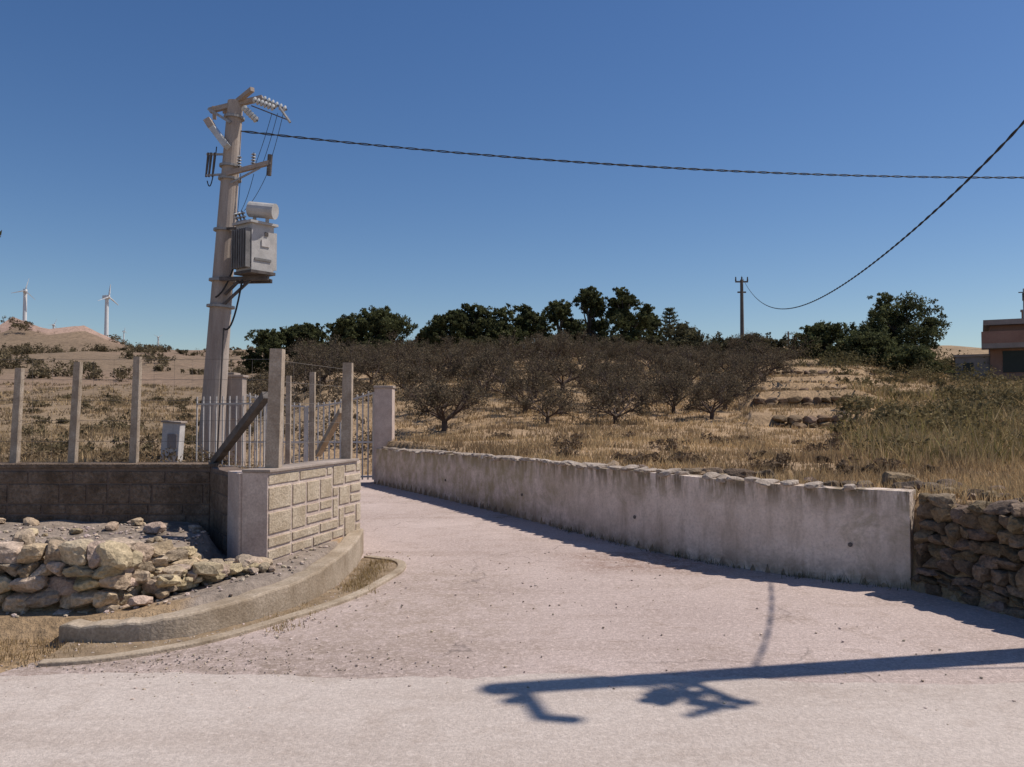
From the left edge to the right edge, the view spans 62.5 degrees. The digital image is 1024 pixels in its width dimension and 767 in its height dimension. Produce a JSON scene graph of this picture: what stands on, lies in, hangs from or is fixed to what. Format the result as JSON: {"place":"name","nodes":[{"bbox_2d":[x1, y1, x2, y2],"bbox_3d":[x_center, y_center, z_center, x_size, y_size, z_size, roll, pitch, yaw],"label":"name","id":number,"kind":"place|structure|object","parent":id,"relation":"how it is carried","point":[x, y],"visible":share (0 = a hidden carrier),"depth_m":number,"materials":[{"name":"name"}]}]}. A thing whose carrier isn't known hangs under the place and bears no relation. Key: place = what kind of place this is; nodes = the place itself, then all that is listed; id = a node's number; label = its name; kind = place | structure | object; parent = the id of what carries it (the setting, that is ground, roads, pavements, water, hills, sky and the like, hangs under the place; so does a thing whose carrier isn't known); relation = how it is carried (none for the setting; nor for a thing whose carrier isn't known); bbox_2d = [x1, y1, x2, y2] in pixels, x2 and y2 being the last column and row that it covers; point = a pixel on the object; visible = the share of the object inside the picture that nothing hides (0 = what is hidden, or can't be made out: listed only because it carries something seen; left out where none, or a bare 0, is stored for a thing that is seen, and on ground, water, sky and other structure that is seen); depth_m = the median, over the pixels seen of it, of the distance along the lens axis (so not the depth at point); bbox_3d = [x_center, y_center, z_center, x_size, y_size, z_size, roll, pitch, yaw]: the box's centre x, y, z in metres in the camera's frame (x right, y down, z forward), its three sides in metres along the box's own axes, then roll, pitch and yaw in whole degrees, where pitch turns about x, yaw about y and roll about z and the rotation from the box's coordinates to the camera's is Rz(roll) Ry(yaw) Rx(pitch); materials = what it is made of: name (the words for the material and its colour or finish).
{"place":"outdoors","nodes":[
{"label":"outdoors","id":0,"kind":"place"},
{"bbox_2d":[0,475,1023,684],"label":"driveway","id":1,"kind":"structure","parent":0,"point":[710,605],"depth_m":6.46,"materials":[{"name":"concrete"}]},
{"bbox_2d":[47,558,396,658],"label":"gutter dirt","id":2,"kind":"structure","parent":1,"relation":"on","point":[103,649],"depth_m":6.08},
{"bbox_2d":[337,556,396,594],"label":"roadside weeds","id":3,"kind":"object","parent":1,"relation":"on","point":[365,568],"visible":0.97,"depth_m":8.25,"materials":[{"name":"beige plant"}]},
{"bbox_2d":[553,526,907,590],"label":"roadside weeds","id":4,"kind":"object","parent":1,"relation":"on","point":[839,579],"visible":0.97,"depth_m":8.93,"materials":[{"name":"brown plant"}]},
{"bbox_2d":[0,672,1023,766],"bbox_3d":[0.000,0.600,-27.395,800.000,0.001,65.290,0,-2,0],"label":"road","id":5,"kind":"structure","parent":0,"point":[571,720],"depth_m":4.37,"materials":[{"name":"asphalt"}]},
{"bbox_2d":[0,317,1023,672],"bbox_3d":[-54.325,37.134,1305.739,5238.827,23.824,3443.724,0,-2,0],"label":"ground","id":6,"kind":"structure","parent":0,"point":[44,623],"depth_m":25.59,"materials":[{"name":"soil"}]},
{"bbox_2d":[0,635,98,667],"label":"roadside weeds","id":7,"kind":"object","parent":6,"relation":"on","point":[10,654],"visible":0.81,"depth_m":5.69,"materials":[{"name":"beige plant"}]},
{"bbox_2d":[98,284,117,336],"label":"wind turbine","id":8,"kind":"object","parent":6,"relation":"on","point":[106,318],"visible":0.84,"depth_m":400.83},
{"bbox_2d":[0,462,218,536],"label":"block wall","id":9,"kind":"structure","parent":6,"relation":"on","point":[126,492],"depth_m":8.95,"materials":[{"name":"concrete"}]},
{"bbox_2d":[0,356,265,462],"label":"wire fence","id":10,"kind":"object","parent":9,"relation":"on","point":[16,433],"visible":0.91,"depth_m":9.19,"materials":[{"name":"concrete"}]},
{"bbox_2d":[0,431,258,466],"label":"scrub","id":11,"kind":"object","parent":6,"relation":"on","point":[122,455],"visible":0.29,"depth_m":17.91,"materials":[{"name":"brown plant"}]},
{"bbox_2d":[0,374,263,468],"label":"dry grass","id":12,"kind":"structure","parent":6,"relation":"on","point":[93,432],"depth_m":40.81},
{"bbox_2d":[0,316,263,381],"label":"scrub","id":13,"kind":"object","parent":6,"relation":"on","point":[26,350],"visible":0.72,"depth_m":99.59,"materials":[{"name":"green plant"}]},
{"bbox_2d":[21,393,253,459],"bbox_3d":[-18.257,1.320,43.634,17.854,3.223,50.588,1,-3,-34],"label":"scrub","id":14,"kind":"object","parent":6,"relation":"on","point":[147,446],"visible":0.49,"depth_m":31.38,"materials":[{"name":"brown plant"}]},
{"bbox_2d":[0,517,275,614],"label":"dry stone wall","id":15,"kind":"structure","parent":6,"relation":"on","point":[69,576],"depth_m":6.34,"materials":[{"name":"stone"}]},
{"bbox_2d":[160,420,187,461],"bbox_3d":[-6.964,1.262,17.366,0.448,1.006,0.340,0,-2,0],"label":"meter cabinet","id":16,"kind":"object","parent":6,"relation":"on","point":[173,430],"visible":0.85,"depth_m":17.23,"materials":[{"name":"plastic"}]},
{"bbox_2d":[59,528,363,644],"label":"concrete kerb","id":17,"kind":"structure","parent":6,"relation":"on","point":[339,563],"depth_m":6.38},
{"bbox_2d":[38,555,405,666],"bbox_3d":[-1.884,1.875,7.242,0.946,0.078,4.327,-1,-2,19],"label":"gutter edge","id":18,"kind":"object","parent":6,"relation":"on","point":[399,569],"visible":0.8,"depth_m":6.03,"materials":[{"name":"concrete"}]},
{"bbox_2d":[210,467,242,558],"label":"block wall","id":19,"kind":"structure","parent":6,"relation":"on","point":[226,510],"depth_m":8.24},
{"bbox_2d":[196,395,267,467],"bbox_3d":[-5.365,1.064,16.212,2.318,1.650,0.040,-1,-3,35],"label":"bar fence","id":20,"kind":"object","parent":6,"relation":"on","point":[223,404],"visible":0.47,"depth_m":16.27,"materials":[{"name":"metal"}]},
{"bbox_2d":[226,375,247,465],"bbox_3d":[-5.970,0.891,18.280,0.400,2.145,0.360,0,-2,0],"label":"gate pillar","id":21,"kind":"object","parent":6,"relation":"on","point":[237,385],"visible":0.61,"depth_m":18.15,"materials":[{"name":"concrete"}]},
{"bbox_2d":[197,87,290,461],"bbox_3d":[-5.750,-1.837,17.879,2.056,8.800,0.917,-1,-2,23],"label":"transformer pole","id":22,"kind":"object","parent":6,"relation":"on","point":[245,249],"visible":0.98,"depth_m":17.86,"materials":[{"name":"concrete"}]},
{"bbox_2d":[241,130,1023,178],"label":"overhead cable","id":23,"kind":"object","parent":22,"relation":"attached to","point":[269,134],"visible":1,"depth_m":19.48,"materials":[{"name":"rubber"}]},
{"bbox_2d":[240,328,292,373],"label":"pine tree","id":24,"kind":"object","parent":6,"relation":"on","point":[264,341],"visible":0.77,"depth_m":67.19,"materials":[{"name":"green plant"}]},
{"bbox_2d":[241,458,360,560],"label":"block wall","id":25,"kind":"structure","parent":6,"relation":"on","point":[287,509],"depth_m":8.34,"materials":[{"name":"stone"}]},
{"bbox_2d":[210,348,352,467],"bbox_3d":[-2.887,0.727,11.811,1.524,2.005,7.700,0,-2,-8],"label":"wire fence","id":26,"kind":"object","parent":25,"relation":"on","point":[273,397],"visible":0.91,"depth_m":9.04,"materials":[{"name":"concrete"}]},
{"bbox_2d":[279,322,329,357],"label":"pine tree","id":27,"kind":"object","parent":6,"relation":"on","point":[304,330],"visible":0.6,"depth_m":69.22,"materials":[{"name":"green plant"}]},
{"bbox_2d":[246,391,373,479],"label":"iron gate","id":28,"kind":"structure","parent":6,"relation":"on","point":[305,441],"depth_m":19.66,"materials":[{"name":"metal"}]},
{"bbox_2d":[286,340,347,390],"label":"fruit tree","id":29,"kind":"object","parent":6,"relation":"on","point":[335,364],"visible":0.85,"depth_m":35.88,"materials":[{"name":"brown plant"}]},
{"bbox_2d":[246,353,397,454],"bbox_3d":[-9.674,0.004,42.230,10.573,5.365,39.940,1,-2,-19],"label":"scrub","id":30,"kind":"object","parent":6,"relation":"on","point":[356,385],"visible":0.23,"depth_m":31.21,"materials":[{"name":"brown plant"}]},
{"bbox_2d":[285,329,367,383],"bbox_3d":[-8.687,-1.128,38.777,3.156,2.840,4.057,-2,-3,36],"label":"fruit tree","id":31,"kind":"object","parent":6,"relation":"on","point":[318,355],"visible":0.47,"depth_m":38.37,"materials":[{"name":"brown plant"}]},
{"bbox_2d":[228,339,424,395],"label":"scrub","id":32,"kind":"object","parent":6,"relation":"on","point":[263,377],"visible":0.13,"depth_m":55.77,"materials":[{"name":"brown plant"}]},
{"bbox_2d":[321,313,372,352],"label":"pine tree","id":33,"kind":"object","parent":6,"relation":"on","point":[348,327],"visible":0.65,"depth_m":65.52,"materials":[{"name":"green plant"}]},
{"bbox_2d":[346,344,398,384],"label":"fruit tree","id":34,"kind":"object","parent":6,"relation":"on","point":[358,367],"visible":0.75,"depth_m":36.06,"materials":[{"name":"brown plant"}]},
{"bbox_2d":[350,305,417,351],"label":"pine tree","id":35,"kind":"object","parent":6,"relation":"on","point":[382,323],"visible":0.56,"depth_m":66.93,"materials":[{"name":"green plant"}]},
{"bbox_2d":[373,386,395,481],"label":"gate pillar","id":36,"kind":"structure","parent":6,"relation":"on","point":[384,415],"depth_m":19.53,"materials":[{"name":"concrete"}]},
{"bbox_2d":[346,339,423,379],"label":"fruit tree","id":37,"kind":"object","parent":6,"relation":"on","point":[400,355],"visible":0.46,"depth_m":38.35,"materials":[{"name":"brown plant"}]},
{"bbox_2d":[381,331,421,361],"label":"fruit tree","id":38,"kind":"object","parent":6,"relation":"on","point":[407,343],"visible":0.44,"depth_m":49.96,"materials":[{"name":"brown plant"}]},
{"bbox_2d":[374,358,448,393],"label":"fruit tree","id":39,"kind":"object","parent":6,"relation":"on","point":[406,377],"visible":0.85,"depth_m":31.14,"materials":[{"name":"brown plant"}]},
{"bbox_2d":[385,345,472,385],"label":"fruit tree","id":40,"kind":"object","parent":6,"relation":"on","point":[430,360],"visible":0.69,"depth_m":33.75,"materials":[{"name":"brown plant"}]},
{"bbox_2d":[403,347,468,377],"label":"fruit tree","id":41,"kind":"object","parent":6,"relation":"on","point":[443,358],"visible":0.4,"depth_m":39.54,"materials":[{"name":"brown plant"}]},
{"bbox_2d":[403,367,477,415],"bbox_3d":[-2.425,0.323,27.403,2.671,1.779,2.349,0,-2,11],"label":"fruit tree","id":42,"kind":"object","parent":6,"relation":"on","point":[422,395],"visible":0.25,"depth_m":27.57,"materials":[{"name":"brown plant"}]},
{"bbox_2d":[396,369,495,430],"bbox_3d":[-1.919,0.572,25.152,2.996,2.151,3.029,2,-3,-37],"label":"fruit tree","id":43,"kind":"object","parent":6,"relation":"on","point":[467,396],"visible":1,"depth_m":24.89,"materials":[{"name":"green plant"}]},
{"bbox_2d":[426,309,469,348],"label":"pine tree","id":44,"kind":"object","parent":6,"relation":"on","point":[454,318],"visible":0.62,"depth_m":67.26,"materials":[{"name":"green plant"}]},
{"bbox_2d":[432,333,475,355],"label":"fruit tree","id":45,"kind":"object","parent":6,"relation":"on","point":[448,343],"visible":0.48,"depth_m":50.11,"materials":[{"name":"brown plant"}]},
{"bbox_2d":[447,302,494,340],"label":"pine tree","id":46,"kind":"object","parent":6,"relation":"on","point":[473,316],"visible":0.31,"depth_m":69.54,"materials":[{"name":"green plant"}]},
{"bbox_2d":[450,343,513,389],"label":"fruit tree","id":47,"kind":"object","parent":6,"relation":"on","point":[487,361],"visible":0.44,"depth_m":33.32,"materials":[{"name":"brown plant"}]},
{"bbox_2d":[453,346,525,393],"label":"fruit tree","id":48,"kind":"object","parent":6,"relation":"on","point":[471,372],"visible":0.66,"depth_m":32.16,"materials":[{"name":"brown plant"}]},
{"bbox_2d":[471,303,530,353],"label":"pine tree","id":49,"kind":"object","parent":6,"relation":"on","point":[494,327],"visible":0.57,"depth_m":67.22,"materials":[{"name":"green plant"}]},
{"bbox_2d":[0,522,1015,730],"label":"gravel","id":50,"kind":"structure","parent":6,"relation":"on","point":[97,536],"depth_m":6.53,"materials":[{"name":"gravel"}]},
{"bbox_2d":[493,330,538,369],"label":"fruit tree","id":51,"kind":"object","parent":6,"relation":"on","point":[506,343],"visible":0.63,"depth_m":44.66,"materials":[{"name":"brown plant"}]},
{"bbox_2d":[471,351,577,412],"bbox_3d":[0.245,0.064,27.702,3.793,2.245,2.428,-1,-2,22],"label":"fruit tree","id":52,"kind":"object","parent":6,"relation":"on","point":[507,389],"visible":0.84,"depth_m":27.45,"materials":[{"name":"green plant"}]},
{"bbox_2d":[495,356,559,398],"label":"fruit tree","id":53,"kind":"object","parent":6,"relation":"on","point":[549,382],"visible":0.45,"depth_m":30.83,"materials":[{"name":"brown plant"}]},
{"bbox_2d":[509,303,556,347],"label":"pine tree","id":54,"kind":"object","parent":6,"relation":"on","point":[526,318],"visible":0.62,"depth_m":70.48,"materials":[{"name":"green plant"}]},
{"bbox_2d":[500,377,583,423],"bbox_3d":[0.939,0.580,25.383,2.606,1.567,2.603,0,-2,5],"label":"fruit tree","id":55,"kind":"object","parent":6,"relation":"on","point":[550,400],"visible":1,"depth_m":25.14,"materials":[{"name":"brown plant"}]},
{"bbox_2d":[528,328,580,363],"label":"fruit tree","id":56,"kind":"object","parent":6,"relation":"on","point":[558,345],"visible":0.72,"depth_m":45.65,"materials":[{"name":"brown plant"}]},
{"bbox_2d":[536,299,586,352],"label":"pine tree","id":57,"kind":"object","parent":6,"relation":"on","point":[558,312],"visible":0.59,"depth_m":67.59,"materials":[{"name":"green plant"}]},
{"bbox_2d":[523,341,602,390],"bbox_3d":[1.987,-0.700,34.324,3.441,2.426,3.015,-1,-2,19],"label":"fruit tree","id":58,"kind":"object","parent":6,"relation":"on","point":[562,371],"visible":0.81,"depth_m":34.19,"materials":[{"name":"brown plant"}]},
{"bbox_2d":[556,332,605,363],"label":"fruit tree","id":59,"kind":"object","parent":6,"relation":"on","point":[573,354],"visible":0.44,"depth_m":48.95,"materials":[{"name":"brown plant"}]},
{"bbox_2d":[556,348,612,384],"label":"fruit tree","id":60,"kind":"object","parent":6,"relation":"on","point":[579,357],"visible":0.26,"depth_m":38.25,"materials":[{"name":"brown plant"}]},
{"bbox_2d":[565,286,610,344],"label":"pine tree","id":61,"kind":"object","parent":6,"relation":"on","point":[587,298],"visible":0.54,"depth_m":68.74,"materials":[{"name":"green plant"}]},
{"bbox_2d":[569,358,630,402],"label":"fruit tree","id":62,"kind":"object","parent":6,"relation":"on","point":[589,376],"visible":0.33,"depth_m":29.72,"materials":[{"name":"brown plant"}]},
{"bbox_2d":[575,333,630,365],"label":"fruit tree","id":63,"kind":"object","parent":6,"relation":"on","point":[613,351],"visible":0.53,"depth_m":44.73,"materials":[{"name":"brown plant"}]},
{"bbox_2d":[588,356,636,383],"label":"fruit tree","id":64,"kind":"object","parent":6,"relation":"on","point":[623,367],"visible":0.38,"depth_m":35.65,"materials":[{"name":"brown plant"}]},
{"bbox_2d":[571,360,656,411],"bbox_3d":[3.434,0.170,27.971,3.096,1.953,2.802,-1,-2,24],"label":"fruit tree","id":65,"kind":"object","parent":6,"relation":"on","point":[591,389],"visible":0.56,"depth_m":27.88,"materials":[{"name":"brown plant"}]},
{"bbox_2d":[578,372,668,423],"bbox_3d":[3.308,0.505,25.213,2.666,1.775,3.071,0,-2,6],"label":"fruit tree","id":66,"kind":"object","parent":6,"relation":"on","point":[607,404],"visible":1,"depth_m":24.91,"materials":[{"name":"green plant"}]},
{"bbox_2d":[597,286,657,341],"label":"pine tree","id":67,"kind":"object","parent":6,"relation":"on","point":[629,325],"visible":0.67,"depth_m":67.46,"materials":[{"name":"green plant"}]},
{"bbox_2d":[376,447,915,588],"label":"retaining wall","id":68,"kind":"structure","parent":6,"relation":"on","point":[853,532],"depth_m":9.24,"materials":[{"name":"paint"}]},
{"bbox_2d":[623,340,683,371],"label":"fruit tree","id":69,"kind":"object","parent":6,"relation":"on","point":[646,357],"visible":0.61,"depth_m":45.80,"materials":[{"name":"brown plant"}]},
{"bbox_2d":[627,359,695,399],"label":"fruit tree","id":70,"kind":"object","parent":6,"relation":"on","point":[650,375],"visible":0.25,"depth_m":30.61,"materials":[{"name":"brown plant"}]},
{"bbox_2d":[653,307,681,333],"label":"araucaria tree","id":71,"kind":"object","parent":6,"relation":"on","point":[669,313],"visible":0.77,"depth_m":70.13,"materials":[{"name":"green plant"}]},
{"bbox_2d":[644,349,699,389],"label":"fruit tree","id":72,"kind":"object","parent":6,"relation":"on","point":[678,366],"visible":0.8,"depth_m":35.68,"materials":[{"name":"brown plant"}]},
{"bbox_2d":[647,365,712,413],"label":"fruit tree","id":73,"kind":"object","parent":6,"relation":"on","point":[677,386],"visible":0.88,"depth_m":27.08,"materials":[{"name":"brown plant"}]},
{"bbox_2d":[659,321,711,357],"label":"shrub","id":74,"kind":"object","parent":6,"relation":"on","point":[683,331],"visible":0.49,"depth_m":60.79,"materials":[{"name":"green plant"}]},
{"bbox_2d":[660,343,714,385],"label":"fruit tree","id":75,"kind":"object","parent":6,"relation":"on","point":[700,361],"visible":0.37,"depth_m":39.01,"materials":[{"name":"brown plant"}]},
{"bbox_2d":[361,352,1023,507],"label":"dry grass","id":76,"kind":"structure","parent":6,"relation":"on","point":[1012,482],"depth_m":17.07,"materials":[{"name":"plant"}]},
{"bbox_2d":[680,331,745,359],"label":"shrub","id":77,"kind":"object","parent":6,"relation":"on","point":[719,339],"visible":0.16,"depth_m":57.19,"materials":[{"name":"green plant"}]},
{"bbox_2d":[488,431,945,475],"bbox_3d":[4.370,1.174,15.226,10.028,0.677,9.916,0,-2,0],"label":"scrub","id":78,"kind":"object","parent":6,"relation":"on","point":[781,458],"visible":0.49,"depth_m":13.26,"materials":[{"name":"brown plant"}]},
{"bbox_2d":[676,375,757,418],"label":"fruit tree","id":79,"kind":"object","parent":6,"relation":"on","point":[723,399],"visible":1,"depth_m":25.37,"materials":[{"name":"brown plant"}]},
{"bbox_2d":[696,355,744,384],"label":"fruit tree","id":80,"kind":"object","parent":6,"relation":"on","point":[712,367],"visible":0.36,"depth_m":33.80,"materials":[{"name":"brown plant"}]},
{"bbox_2d":[696,367,767,409],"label":"fruit tree","id":81,"kind":"object","parent":6,"relation":"on","point":[733,377],"visible":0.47,"depth_m":27.91,"materials":[{"name":"brown plant"}]},
{"bbox_2d":[699,353,776,390],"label":"fruit tree","id":82,"kind":"object","parent":6,"relation":"on","point":[745,376],"visible":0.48,"depth_m":32.04,"materials":[{"name":"brown plant"}]},
{"bbox_2d":[735,277,747,335],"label":"utility pole","id":83,"kind":"object","parent":6,"relation":"on","point":[741,282],"visible":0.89,"depth_m":60.16,"materials":[{"name":"brown wood"}]},
{"bbox_2d":[723,338,780,374],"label":"fruit tree","id":84,"kind":"object","parent":6,"relation":"on","point":[744,355],"visible":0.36,"depth_m":39.14,"materials":[{"name":"brown plant"}]},
{"bbox_2d":[724,332,792,353],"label":"shrub","id":85,"kind":"object","parent":6,"relation":"on","point":[774,342],"visible":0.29,"depth_m":55.36,"materials":[{"name":"green plant"}]},
{"bbox_2d":[722,339,798,381],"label":"fruit tree","id":86,"kind":"object","parent":6,"relation":"on","point":[776,362],"visible":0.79,"depth_m":33.33,"materials":[{"name":"brown plant"}]},
{"bbox_2d":[735,333,820,365],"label":"fruit tree","id":87,"kind":"object","parent":6,"relation":"on","point":[763,347],"visible":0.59,"depth_m":43.86,"materials":[{"name":"brown plant"}]},
{"bbox_2d":[744,356,850,428],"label":"terrace wall","id":88,"kind":"structure","parent":6,"relation":"on","point":[811,421],"depth_m":27.75,"materials":[{"name":"stone"}]},
{"bbox_2d":[607,460,1023,501],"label":"field rocks","id":89,"kind":"object","parent":6,"relation":"on","point":[742,473],"visible":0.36,"depth_m":8.80,"materials":[{"name":"stone"}]},
{"bbox_2d":[790,320,849,358],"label":"olive tree","id":90,"kind":"object","parent":6,"relation":"on","point":[829,333],"visible":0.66,"depth_m":53.53,"materials":[{"name":"green plant"}]},
{"bbox_2d":[826,324,899,365],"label":"olive tree","id":91,"kind":"object","parent":6,"relation":"on","point":[862,343],"visible":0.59,"depth_m":49.35,"materials":[{"name":"green plant"}]},
{"bbox_2d":[772,336,999,381],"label":"scrub","id":92,"kind":"object","parent":6,"relation":"on","point":[938,359],"visible":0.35,"depth_m":45.70,"materials":[{"name":"green plant"}]},
{"bbox_2d":[844,290,951,350],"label":"olive tree","id":93,"kind":"object","parent":6,"relation":"on","point":[903,325],"visible":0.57,"depth_m":51.25,"materials":[{"name":"green plant"}]},
{"bbox_2d":[881,343,955,372],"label":"olive tree","id":94,"kind":"object","parent":6,"relation":"on","point":[906,355],"visible":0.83,"depth_m":45.32,"materials":[{"name":"green plant"}]},
{"bbox_2d":[819,380,1023,458],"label":"scrub","id":95,"kind":"object","parent":6,"relation":"on","point":[953,422],"visible":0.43,"depth_m":17.11,"materials":[{"name":"green plant"}]},
{"bbox_2d":[827,352,1023,435],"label":"scrub","id":96,"kind":"object","parent":6,"relation":"on","point":[889,413],"visible":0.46,"depth_m":24.02,"materials":[{"name":"green plant"}]},
{"bbox_2d":[828,377,1023,471],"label":"tall weeds","id":97,"kind":"object","parent":6,"relation":"on","point":[895,432],"visible":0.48,"depth_m":14.39,"materials":[{"name":"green plant"}]},
{"bbox_2d":[953,288,1023,380],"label":"house","id":98,"kind":"structure","parent":6,"relation":"on","point":[1002,341],"depth_m":45.65,"materials":[{"name":"paint"}]},
{"bbox_2d":[0,0,1023,349],"label":"sky","id":99,"kind":"structure","parent":0,"point":[105,139],"materials":[{"name":"blue"}]},
{"bbox_2d":[910,493,1023,618],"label":"dry stone wall","id":100,"kind":"structure","parent":0,"point":[955,538],"depth_m":7.08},
{"bbox_3d":[6.662,-2.483,6.241,4.689,7.558,1.530,0,-2,0],"label":"utility pole","id":101,"kind":"object","parent":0,"visible":0},
{"bbox_2d":[742,120,1023,308],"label":"overhead cable","id":102,"kind":"object","parent":101,"relation":"attached to","point":[973,174],"visible":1,"depth_m":12.75,"materials":[{"name":"rubber"}]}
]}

